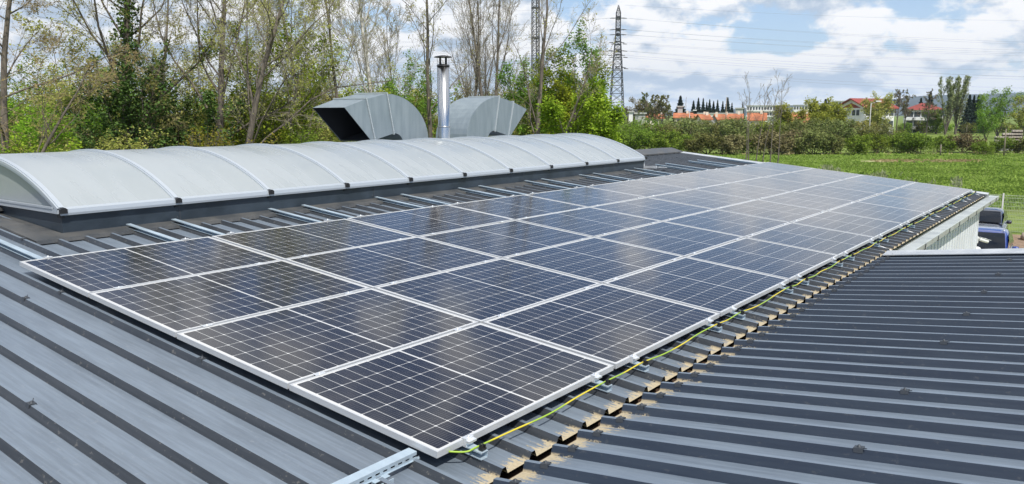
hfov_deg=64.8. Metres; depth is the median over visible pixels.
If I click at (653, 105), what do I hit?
sparse tree
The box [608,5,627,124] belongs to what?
power pylon
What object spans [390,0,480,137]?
crooked tree
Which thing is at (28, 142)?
bush
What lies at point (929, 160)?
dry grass
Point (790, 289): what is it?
mounting rail
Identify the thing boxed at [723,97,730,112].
conifer tree
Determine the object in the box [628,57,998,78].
power line
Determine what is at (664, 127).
hedge shrub
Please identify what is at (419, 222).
solar panel
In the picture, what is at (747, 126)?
sapling
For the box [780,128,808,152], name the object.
hedge shrub
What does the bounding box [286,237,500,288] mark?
solar panel
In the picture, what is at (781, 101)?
sapling
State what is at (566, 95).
leafy tree
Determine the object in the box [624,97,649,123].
garden tree
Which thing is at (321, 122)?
leafy tree
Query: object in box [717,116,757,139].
hedge shrub
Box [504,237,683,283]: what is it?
solar panel
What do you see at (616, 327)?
solar panel
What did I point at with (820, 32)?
power line
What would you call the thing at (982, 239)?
security camera
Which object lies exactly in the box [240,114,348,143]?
bush
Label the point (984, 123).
garden tree
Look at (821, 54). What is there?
power line
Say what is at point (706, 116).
house
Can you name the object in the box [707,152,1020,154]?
hedge foot grass
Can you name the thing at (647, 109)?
sparse tree
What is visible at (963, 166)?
tall grass
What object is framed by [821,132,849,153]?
hedge shrub
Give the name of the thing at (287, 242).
solar panel
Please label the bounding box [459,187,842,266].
mounting rail
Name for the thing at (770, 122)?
sapling
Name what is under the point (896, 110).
sparse tree
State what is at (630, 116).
shed
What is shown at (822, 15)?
power line
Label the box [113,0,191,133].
slim tree
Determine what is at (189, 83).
leafy tree
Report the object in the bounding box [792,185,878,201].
solar panel
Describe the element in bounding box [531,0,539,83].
lattice mast
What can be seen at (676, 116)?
house
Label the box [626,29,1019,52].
power line
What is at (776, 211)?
solar panel
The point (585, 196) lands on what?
solar panel
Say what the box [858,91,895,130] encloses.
garden tree
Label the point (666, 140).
hedge shrub
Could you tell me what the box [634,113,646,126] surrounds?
shed
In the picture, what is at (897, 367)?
annex building
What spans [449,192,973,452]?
earth cable
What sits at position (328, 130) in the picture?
bush
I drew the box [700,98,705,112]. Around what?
conifer tree
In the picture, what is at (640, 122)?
hedge shrub
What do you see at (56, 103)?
tree
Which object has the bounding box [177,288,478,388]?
solar panel
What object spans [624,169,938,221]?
mounting rail
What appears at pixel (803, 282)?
mounting rail
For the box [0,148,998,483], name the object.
workshop building
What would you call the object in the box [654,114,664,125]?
house
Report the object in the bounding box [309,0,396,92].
birch tree
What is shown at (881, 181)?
solar panel
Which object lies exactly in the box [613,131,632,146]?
hedge shrub
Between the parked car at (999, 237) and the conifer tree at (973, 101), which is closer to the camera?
the parked car at (999, 237)
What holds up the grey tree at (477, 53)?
on the ground at (991, 136)
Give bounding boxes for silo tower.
[677,106,683,112]
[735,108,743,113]
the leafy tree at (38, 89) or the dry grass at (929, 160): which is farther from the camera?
the dry grass at (929, 160)
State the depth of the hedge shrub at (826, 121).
154.39 m
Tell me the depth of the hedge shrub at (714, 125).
152.05 m
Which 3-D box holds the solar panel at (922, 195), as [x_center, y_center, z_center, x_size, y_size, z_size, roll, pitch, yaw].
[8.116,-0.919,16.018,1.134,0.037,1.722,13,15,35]
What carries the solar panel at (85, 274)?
on the mounting rail at (606, 386)
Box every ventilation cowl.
[313,92,427,140]
[436,96,526,137]
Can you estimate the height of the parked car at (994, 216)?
1.435 m
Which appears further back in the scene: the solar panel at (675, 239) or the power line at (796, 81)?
the power line at (796, 81)
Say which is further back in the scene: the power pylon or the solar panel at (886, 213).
the power pylon
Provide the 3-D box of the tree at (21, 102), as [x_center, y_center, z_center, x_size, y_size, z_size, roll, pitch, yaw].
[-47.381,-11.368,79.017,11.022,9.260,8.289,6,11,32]
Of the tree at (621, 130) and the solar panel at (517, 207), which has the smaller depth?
the solar panel at (517, 207)
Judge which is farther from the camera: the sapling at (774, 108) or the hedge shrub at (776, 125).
the hedge shrub at (776, 125)
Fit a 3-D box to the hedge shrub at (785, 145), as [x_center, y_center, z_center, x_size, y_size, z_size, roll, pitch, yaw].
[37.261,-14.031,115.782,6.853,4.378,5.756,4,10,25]
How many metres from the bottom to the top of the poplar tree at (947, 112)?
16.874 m
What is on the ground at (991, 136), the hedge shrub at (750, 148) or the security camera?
the hedge shrub at (750, 148)
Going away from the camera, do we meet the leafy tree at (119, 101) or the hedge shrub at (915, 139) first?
the leafy tree at (119, 101)
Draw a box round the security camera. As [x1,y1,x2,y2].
[976,236,988,248]
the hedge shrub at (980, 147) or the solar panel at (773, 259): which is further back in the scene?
the hedge shrub at (980, 147)
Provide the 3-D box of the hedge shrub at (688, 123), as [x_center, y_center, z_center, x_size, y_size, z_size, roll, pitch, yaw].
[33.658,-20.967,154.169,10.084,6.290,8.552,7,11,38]
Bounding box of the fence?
[989,193,1023,232]
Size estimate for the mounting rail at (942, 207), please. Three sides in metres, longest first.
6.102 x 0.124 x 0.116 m
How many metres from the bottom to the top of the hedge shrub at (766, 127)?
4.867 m
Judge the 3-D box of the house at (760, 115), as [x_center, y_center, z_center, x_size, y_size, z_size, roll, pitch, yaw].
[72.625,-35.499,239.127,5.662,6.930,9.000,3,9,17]
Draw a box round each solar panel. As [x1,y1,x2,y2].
[19,236,280,296]
[89,260,369,336]
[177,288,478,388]
[212,219,415,260]
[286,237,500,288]
[289,323,613,457]
[347,205,513,236]
[374,258,599,322]
[420,220,591,257]
[449,195,585,219]
[483,284,719,368]
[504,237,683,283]
[516,207,660,236]
[525,186,644,206]
[586,180,691,196]
[592,197,713,220]
[596,221,743,256]
[604,257,788,316]
[636,174,730,188]
[648,189,755,208]
[664,209,789,237]
[679,169,760,181]
[686,238,837,281]
[695,182,789,199]
[713,165,789,176]
[717,200,824,222]
[733,177,816,191]
[743,162,812,172]
[746,223,874,257]
[758,192,854,210]
[767,172,841,184]
[792,168,860,179]
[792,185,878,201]
[792,211,902,238]
[822,180,898,193]
[828,202,925,224]
[844,175,912,187]
[856,194,943,213]
[881,188,959,204]
[900,182,971,196]
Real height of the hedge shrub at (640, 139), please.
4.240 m
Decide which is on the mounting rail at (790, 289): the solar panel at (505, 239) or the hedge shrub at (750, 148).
the solar panel at (505, 239)
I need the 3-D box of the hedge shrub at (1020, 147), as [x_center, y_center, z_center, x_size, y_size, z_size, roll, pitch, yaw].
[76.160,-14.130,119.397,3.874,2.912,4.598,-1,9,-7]
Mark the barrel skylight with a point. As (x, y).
(54, 197)
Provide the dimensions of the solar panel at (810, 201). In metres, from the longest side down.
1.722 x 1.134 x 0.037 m
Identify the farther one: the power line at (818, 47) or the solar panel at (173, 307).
the power line at (818, 47)
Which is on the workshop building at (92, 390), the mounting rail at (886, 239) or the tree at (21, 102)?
the mounting rail at (886, 239)
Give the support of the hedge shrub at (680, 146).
on the ground at (991, 136)
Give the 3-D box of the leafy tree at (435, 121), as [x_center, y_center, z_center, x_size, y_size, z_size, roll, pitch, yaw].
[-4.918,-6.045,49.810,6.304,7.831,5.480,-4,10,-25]
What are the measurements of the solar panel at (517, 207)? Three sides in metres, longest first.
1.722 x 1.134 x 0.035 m
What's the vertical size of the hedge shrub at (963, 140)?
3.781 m
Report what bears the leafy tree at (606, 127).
on the ground at (991, 136)
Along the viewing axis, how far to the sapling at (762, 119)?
90.20 m
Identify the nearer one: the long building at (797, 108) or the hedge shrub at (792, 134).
the hedge shrub at (792, 134)
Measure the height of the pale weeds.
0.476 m
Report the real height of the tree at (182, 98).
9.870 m
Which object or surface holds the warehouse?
on the ground at (991, 136)
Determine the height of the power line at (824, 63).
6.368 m
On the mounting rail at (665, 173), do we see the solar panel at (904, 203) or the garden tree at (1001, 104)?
the solar panel at (904, 203)
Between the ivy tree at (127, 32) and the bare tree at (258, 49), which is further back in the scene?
the bare tree at (258, 49)
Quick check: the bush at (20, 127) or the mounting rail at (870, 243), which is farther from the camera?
the bush at (20, 127)
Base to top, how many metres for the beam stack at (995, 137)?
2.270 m
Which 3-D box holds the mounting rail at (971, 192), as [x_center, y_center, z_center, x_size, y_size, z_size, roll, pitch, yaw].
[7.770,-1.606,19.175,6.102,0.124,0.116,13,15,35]
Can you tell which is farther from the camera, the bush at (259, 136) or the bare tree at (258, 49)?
the bare tree at (258, 49)
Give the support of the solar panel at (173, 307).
on the mounting rail at (606, 386)
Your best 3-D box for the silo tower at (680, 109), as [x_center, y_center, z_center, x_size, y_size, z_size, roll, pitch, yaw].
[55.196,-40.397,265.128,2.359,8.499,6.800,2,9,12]
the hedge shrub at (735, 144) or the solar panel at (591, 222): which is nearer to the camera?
the solar panel at (591, 222)
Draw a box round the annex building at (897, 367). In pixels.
[493,248,1023,483]
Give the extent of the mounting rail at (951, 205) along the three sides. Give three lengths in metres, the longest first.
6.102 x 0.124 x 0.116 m
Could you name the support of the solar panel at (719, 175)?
on the mounting rail at (665, 173)
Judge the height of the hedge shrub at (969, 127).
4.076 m
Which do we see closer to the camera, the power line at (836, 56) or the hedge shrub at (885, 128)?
the hedge shrub at (885, 128)
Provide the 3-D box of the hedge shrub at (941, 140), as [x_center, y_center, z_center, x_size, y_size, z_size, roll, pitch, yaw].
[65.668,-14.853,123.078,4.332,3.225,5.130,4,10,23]
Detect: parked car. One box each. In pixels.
[977,225,1018,248]
[979,207,1011,228]
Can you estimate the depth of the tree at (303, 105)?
71.08 m
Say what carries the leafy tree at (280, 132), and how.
on the ground at (991, 136)
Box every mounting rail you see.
[0,239,487,459]
[126,223,611,392]
[171,219,649,371]
[268,208,721,332]
[302,204,745,319]
[376,196,793,293]
[401,194,808,284]
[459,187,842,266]
[478,185,854,260]
[524,180,890,249]
[541,178,888,241]
[579,174,918,234]
[594,173,914,227]
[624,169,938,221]
[635,168,944,218]
[655,164,956,211]
[666,163,961,209]
[689,161,971,203]
[698,160,974,201]
[718,158,983,196]
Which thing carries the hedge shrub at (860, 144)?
on the ground at (991, 136)
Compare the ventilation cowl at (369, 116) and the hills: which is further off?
the hills
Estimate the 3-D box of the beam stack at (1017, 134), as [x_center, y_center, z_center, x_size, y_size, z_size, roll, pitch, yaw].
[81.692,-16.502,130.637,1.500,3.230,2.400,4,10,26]
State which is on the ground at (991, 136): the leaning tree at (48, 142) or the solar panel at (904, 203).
the leaning tree at (48, 142)
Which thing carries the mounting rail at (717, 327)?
on the workshop building at (92, 390)
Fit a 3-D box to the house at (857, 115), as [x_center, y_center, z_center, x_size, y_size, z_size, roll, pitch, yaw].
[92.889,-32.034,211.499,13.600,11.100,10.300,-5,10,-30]
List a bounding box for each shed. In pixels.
[627,111,633,122]
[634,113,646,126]
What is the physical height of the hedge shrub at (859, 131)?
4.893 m
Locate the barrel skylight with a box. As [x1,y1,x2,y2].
[0,133,666,244]
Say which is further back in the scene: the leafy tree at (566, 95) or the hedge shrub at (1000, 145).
the hedge shrub at (1000, 145)
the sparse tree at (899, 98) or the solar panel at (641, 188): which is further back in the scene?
the sparse tree at (899, 98)
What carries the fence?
on the ground at (991, 136)
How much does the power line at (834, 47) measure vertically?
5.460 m
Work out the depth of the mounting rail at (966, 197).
19.51 m
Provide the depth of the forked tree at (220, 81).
33.39 m
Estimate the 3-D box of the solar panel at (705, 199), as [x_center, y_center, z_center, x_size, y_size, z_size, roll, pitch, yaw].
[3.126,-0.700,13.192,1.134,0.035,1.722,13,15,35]
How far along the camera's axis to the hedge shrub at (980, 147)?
115.72 m
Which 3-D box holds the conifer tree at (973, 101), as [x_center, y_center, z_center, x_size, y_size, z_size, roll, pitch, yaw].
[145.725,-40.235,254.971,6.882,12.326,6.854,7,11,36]
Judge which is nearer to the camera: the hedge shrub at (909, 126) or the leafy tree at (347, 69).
the leafy tree at (347, 69)
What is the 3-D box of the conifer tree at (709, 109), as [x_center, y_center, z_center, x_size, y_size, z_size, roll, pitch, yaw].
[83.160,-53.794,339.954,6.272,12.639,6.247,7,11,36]
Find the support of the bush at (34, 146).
on the ground at (991, 136)
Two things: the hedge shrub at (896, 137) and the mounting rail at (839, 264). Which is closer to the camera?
the mounting rail at (839, 264)
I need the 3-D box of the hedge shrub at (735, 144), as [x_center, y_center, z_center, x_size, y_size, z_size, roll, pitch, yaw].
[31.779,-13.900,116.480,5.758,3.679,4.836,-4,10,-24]
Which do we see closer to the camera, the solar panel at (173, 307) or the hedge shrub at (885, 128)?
the solar panel at (173, 307)
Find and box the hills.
[623,92,1023,115]
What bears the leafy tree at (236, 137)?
on the ground at (991, 136)
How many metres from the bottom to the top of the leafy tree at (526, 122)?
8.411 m
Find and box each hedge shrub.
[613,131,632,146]
[618,121,649,136]
[623,129,661,149]
[632,117,670,134]
[648,129,681,148]
[651,122,682,141]
[661,120,679,130]
[662,116,715,143]
[674,134,705,151]
[682,131,725,153]
[689,120,724,143]
[708,117,751,143]
[712,133,745,154]
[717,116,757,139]
[739,134,759,152]
[747,129,795,155]
[749,122,774,142]
[757,118,797,138]
[778,117,820,144]
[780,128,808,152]
[788,129,836,154]
[806,117,834,136]
[821,118,862,143]
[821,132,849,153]
[833,123,875,143]
[835,134,873,154]
[847,119,883,142]
[862,122,905,138]
[863,132,895,152]
[883,131,918,152]
[893,130,935,153]
[897,122,912,130]
[913,121,933,132]
[927,135,958,152]
[935,123,954,132]
[944,132,986,152]
[958,122,976,133]
[971,140,996,154]
[989,136,1020,152]
[999,122,1017,132]
[1009,137,1023,152]
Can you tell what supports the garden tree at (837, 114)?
on the ground at (991, 136)
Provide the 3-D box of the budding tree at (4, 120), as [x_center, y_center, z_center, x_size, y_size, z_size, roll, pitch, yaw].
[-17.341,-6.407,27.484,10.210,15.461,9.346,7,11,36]
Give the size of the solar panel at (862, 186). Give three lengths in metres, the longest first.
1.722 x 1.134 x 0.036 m
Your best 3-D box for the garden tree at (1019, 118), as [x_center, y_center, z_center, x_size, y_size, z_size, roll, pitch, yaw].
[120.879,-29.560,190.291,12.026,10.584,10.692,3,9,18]
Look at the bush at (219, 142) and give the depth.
28.12 m
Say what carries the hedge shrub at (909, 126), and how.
on the ground at (991, 136)
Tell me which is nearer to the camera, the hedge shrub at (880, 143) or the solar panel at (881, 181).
the solar panel at (881, 181)
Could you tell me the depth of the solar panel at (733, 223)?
11.07 m
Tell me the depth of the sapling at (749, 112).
88.99 m
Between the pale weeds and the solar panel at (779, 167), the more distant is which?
the pale weeds
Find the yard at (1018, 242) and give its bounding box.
[1012,234,1023,247]
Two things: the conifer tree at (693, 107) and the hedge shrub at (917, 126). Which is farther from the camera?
the conifer tree at (693, 107)
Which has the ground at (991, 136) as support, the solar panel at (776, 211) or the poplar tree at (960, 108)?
the poplar tree at (960, 108)
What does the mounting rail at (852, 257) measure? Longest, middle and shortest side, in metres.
5.770 x 0.089 x 0.070 m
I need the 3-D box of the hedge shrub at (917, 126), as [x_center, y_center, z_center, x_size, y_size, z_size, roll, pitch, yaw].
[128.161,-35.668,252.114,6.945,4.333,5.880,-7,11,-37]
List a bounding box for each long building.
[746,105,785,124]
[793,105,807,111]
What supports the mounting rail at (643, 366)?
on the workshop building at (92, 390)
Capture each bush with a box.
[0,98,120,152]
[0,130,86,153]
[0,131,102,153]
[59,125,170,151]
[117,85,215,148]
[171,121,251,146]
[218,123,324,145]
[237,132,287,143]
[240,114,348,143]
[306,104,355,141]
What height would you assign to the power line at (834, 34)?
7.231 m
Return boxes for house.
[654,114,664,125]
[673,111,692,132]
[694,112,713,124]
[711,112,717,122]
[714,112,731,123]
[731,111,743,121]
[747,110,766,125]
[792,110,810,123]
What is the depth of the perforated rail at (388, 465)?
3.83 m
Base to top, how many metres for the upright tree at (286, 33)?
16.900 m
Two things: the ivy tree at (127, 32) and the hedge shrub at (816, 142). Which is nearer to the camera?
the ivy tree at (127, 32)
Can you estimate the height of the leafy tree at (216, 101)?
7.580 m
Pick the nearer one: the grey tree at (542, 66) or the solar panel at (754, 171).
the solar panel at (754, 171)
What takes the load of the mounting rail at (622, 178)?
on the workshop building at (92, 390)
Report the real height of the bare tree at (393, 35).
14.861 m
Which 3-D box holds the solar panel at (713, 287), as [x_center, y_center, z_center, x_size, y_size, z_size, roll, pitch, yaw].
[1.804,0.390,7.715,1.134,0.036,1.722,13,15,35]
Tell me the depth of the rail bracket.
3.80 m
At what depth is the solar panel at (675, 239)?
9.67 m
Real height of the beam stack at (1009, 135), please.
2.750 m
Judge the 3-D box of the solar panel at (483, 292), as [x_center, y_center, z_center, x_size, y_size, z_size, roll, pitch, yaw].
[-0.165,0.391,6.994,1.134,0.035,1.722,13,15,35]
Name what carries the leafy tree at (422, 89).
on the ground at (991, 136)
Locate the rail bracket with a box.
[372,474,393,483]
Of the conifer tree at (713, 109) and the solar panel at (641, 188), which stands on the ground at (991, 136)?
the conifer tree at (713, 109)
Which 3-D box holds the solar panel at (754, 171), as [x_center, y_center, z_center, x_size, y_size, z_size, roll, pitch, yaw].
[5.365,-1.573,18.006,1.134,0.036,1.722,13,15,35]
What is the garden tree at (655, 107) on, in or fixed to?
on the ground at (991, 136)
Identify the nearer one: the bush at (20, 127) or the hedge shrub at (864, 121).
the bush at (20, 127)
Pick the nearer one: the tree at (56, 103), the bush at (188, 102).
the bush at (188, 102)
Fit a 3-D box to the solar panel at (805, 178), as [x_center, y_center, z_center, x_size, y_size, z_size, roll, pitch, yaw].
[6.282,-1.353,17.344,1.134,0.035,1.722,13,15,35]
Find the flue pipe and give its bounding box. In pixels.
[434,55,451,138]
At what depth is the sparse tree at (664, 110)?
213.47 m
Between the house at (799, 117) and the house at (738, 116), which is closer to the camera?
the house at (799, 117)
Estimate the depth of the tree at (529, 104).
68.32 m
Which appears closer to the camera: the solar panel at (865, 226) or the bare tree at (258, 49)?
the solar panel at (865, 226)
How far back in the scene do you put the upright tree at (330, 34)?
37.70 m
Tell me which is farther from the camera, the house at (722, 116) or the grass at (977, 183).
the house at (722, 116)
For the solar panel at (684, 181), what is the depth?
15.18 m
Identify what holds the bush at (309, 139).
on the ground at (991, 136)
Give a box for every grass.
[698,152,1023,184]
[699,153,1023,209]
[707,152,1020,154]
[870,158,984,162]
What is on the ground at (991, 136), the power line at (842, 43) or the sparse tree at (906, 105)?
the sparse tree at (906, 105)
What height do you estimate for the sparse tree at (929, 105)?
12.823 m
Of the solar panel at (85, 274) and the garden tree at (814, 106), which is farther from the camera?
the garden tree at (814, 106)
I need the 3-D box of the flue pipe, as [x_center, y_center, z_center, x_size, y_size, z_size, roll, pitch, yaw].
[-1.535,-2.828,18.151,0.410,2.690,0.410,7,11,36]
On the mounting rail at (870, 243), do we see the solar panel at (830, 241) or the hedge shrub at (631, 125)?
the solar panel at (830, 241)
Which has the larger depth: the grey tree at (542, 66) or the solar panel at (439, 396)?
the grey tree at (542, 66)
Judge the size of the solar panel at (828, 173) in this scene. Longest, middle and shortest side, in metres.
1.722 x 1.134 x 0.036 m
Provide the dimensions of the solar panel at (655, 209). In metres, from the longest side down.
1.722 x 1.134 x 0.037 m
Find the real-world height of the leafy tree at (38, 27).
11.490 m
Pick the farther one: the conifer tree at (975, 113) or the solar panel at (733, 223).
the conifer tree at (975, 113)
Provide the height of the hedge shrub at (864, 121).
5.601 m
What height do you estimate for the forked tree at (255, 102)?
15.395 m
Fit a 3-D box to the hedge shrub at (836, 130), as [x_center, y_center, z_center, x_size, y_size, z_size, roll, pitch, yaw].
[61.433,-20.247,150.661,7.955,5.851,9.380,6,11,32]
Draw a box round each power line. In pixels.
[624,42,1023,61]
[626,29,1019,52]
[627,55,1023,76]
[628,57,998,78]
[629,18,1006,41]
[630,5,1008,20]
[631,18,1003,43]
[631,51,1009,76]
[634,51,1010,70]
[635,30,1001,49]
[635,35,1003,53]
[635,44,1012,62]
[636,68,1002,87]
[636,69,1022,92]
[638,35,1012,55]
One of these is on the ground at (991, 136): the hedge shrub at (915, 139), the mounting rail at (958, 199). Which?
the hedge shrub at (915, 139)
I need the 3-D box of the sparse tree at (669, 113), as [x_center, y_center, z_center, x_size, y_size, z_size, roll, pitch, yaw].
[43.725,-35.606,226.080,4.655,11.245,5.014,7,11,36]
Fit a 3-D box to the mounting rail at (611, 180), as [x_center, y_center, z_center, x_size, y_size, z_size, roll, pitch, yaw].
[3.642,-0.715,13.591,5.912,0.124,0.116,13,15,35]
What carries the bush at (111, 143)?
on the ground at (991, 136)
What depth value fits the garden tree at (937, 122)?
239.68 m
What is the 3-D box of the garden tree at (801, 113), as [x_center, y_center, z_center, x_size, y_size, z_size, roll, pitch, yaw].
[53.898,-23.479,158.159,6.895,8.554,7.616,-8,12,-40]
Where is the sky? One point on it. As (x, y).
(972, 21)
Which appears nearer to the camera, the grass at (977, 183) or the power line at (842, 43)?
the grass at (977, 183)
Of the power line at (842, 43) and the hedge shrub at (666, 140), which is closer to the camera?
the hedge shrub at (666, 140)
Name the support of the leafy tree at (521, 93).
on the ground at (991, 136)
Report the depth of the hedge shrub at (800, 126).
147.08 m
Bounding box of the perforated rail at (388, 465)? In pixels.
[332,448,419,483]
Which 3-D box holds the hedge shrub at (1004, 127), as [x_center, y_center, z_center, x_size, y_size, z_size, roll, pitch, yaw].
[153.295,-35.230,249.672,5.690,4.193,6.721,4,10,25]
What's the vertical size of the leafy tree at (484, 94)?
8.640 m
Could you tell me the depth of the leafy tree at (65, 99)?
37.42 m
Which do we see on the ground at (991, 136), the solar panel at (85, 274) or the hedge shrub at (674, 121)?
the hedge shrub at (674, 121)
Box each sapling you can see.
[739,71,763,159]
[740,92,759,159]
[750,82,771,160]
[762,88,785,161]
[764,69,791,161]
[775,78,788,162]
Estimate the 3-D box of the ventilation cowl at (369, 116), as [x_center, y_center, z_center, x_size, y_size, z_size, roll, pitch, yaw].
[-3.000,-2.232,17.552,1.070,1.999,2.505,7,11,36]
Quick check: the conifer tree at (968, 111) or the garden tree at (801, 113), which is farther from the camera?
the conifer tree at (968, 111)
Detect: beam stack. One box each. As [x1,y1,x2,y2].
[994,136,1004,150]
[1002,133,1013,150]
[1011,130,1022,149]
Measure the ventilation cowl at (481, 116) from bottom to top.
1.999 m
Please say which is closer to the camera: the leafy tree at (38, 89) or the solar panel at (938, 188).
the solar panel at (938, 188)
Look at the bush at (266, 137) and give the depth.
27.99 m
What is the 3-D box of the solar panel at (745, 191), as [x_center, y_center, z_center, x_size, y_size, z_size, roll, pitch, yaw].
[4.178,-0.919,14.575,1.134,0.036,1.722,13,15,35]
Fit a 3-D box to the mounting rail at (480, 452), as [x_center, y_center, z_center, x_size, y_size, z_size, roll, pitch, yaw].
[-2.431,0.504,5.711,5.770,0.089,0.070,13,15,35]
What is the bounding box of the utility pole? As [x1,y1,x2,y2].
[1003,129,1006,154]
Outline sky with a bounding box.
[0,0,1023,113]
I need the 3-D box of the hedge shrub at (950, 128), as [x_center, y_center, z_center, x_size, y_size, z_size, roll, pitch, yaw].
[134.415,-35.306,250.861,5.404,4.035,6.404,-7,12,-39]
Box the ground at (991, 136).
[13,115,1023,234]
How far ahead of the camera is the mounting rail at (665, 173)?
16.66 m
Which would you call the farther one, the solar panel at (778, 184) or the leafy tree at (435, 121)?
the leafy tree at (435, 121)
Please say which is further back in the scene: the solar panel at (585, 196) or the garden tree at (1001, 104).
the garden tree at (1001, 104)
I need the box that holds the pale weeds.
[818,164,962,187]
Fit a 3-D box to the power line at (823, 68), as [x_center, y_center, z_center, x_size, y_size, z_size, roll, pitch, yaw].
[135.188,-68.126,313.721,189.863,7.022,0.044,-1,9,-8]
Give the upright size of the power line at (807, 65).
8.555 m
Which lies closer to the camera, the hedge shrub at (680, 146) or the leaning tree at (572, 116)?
the leaning tree at (572, 116)
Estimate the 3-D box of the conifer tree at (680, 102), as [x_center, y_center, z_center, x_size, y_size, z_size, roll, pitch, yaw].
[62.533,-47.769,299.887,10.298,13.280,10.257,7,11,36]
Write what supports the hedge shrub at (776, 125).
on the ground at (991, 136)
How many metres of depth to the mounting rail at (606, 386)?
6.41 m
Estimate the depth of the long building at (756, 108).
430.07 m
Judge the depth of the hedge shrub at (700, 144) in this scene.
116.08 m
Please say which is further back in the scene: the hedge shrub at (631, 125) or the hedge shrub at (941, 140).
the hedge shrub at (631, 125)
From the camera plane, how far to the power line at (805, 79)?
311.36 m
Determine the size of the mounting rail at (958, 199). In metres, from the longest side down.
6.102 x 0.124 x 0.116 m
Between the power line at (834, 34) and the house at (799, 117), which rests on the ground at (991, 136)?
the house at (799, 117)
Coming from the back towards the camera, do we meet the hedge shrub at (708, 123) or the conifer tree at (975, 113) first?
the conifer tree at (975, 113)
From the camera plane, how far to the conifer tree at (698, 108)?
348.93 m
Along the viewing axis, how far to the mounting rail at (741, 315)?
9.64 m
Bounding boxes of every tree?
[0,0,147,153]
[0,52,75,150]
[7,81,60,142]
[8,60,118,149]
[9,0,229,148]
[26,0,238,148]
[26,75,102,144]
[27,32,121,152]
[59,38,250,149]
[102,0,316,145]
[110,64,233,146]
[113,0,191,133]
[118,46,242,145]
[141,75,263,146]
[186,0,295,100]
[193,12,395,143]
[194,84,297,146]
[195,0,411,143]
[232,0,336,141]
[247,64,340,142]
[259,67,362,137]
[287,0,385,141]
[302,43,433,140]
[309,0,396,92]
[355,47,463,137]
[361,0,425,97]
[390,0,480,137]
[413,81,466,137]
[421,70,526,136]
[430,0,534,101]
[488,0,605,133]
[489,17,603,134]
[505,61,572,135]
[510,71,580,135]
[525,44,617,133]
[536,73,626,143]
[565,2,616,132]
[594,96,630,142]
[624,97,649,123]
[638,92,656,123]
[643,101,663,120]
[646,94,661,120]
[655,95,671,122]
[659,95,672,119]
[670,96,685,121]
[690,101,696,121]
[696,98,700,112]
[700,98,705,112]
[707,99,711,112]
[712,101,715,112]
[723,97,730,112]
[770,102,810,137]
[802,95,836,125]
[808,102,855,130]
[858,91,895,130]
[892,89,903,114]
[894,89,913,132]
[898,89,915,128]
[915,88,938,134]
[918,108,949,133]
[935,75,971,134]
[946,75,970,133]
[957,94,978,132]
[963,95,975,123]
[968,95,987,132]
[972,107,1003,138]
[974,85,1023,135]
[999,95,1023,136]
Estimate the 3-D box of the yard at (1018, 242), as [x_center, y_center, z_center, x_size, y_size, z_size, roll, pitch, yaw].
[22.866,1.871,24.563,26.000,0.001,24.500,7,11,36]
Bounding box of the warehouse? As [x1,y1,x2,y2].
[697,113,733,116]

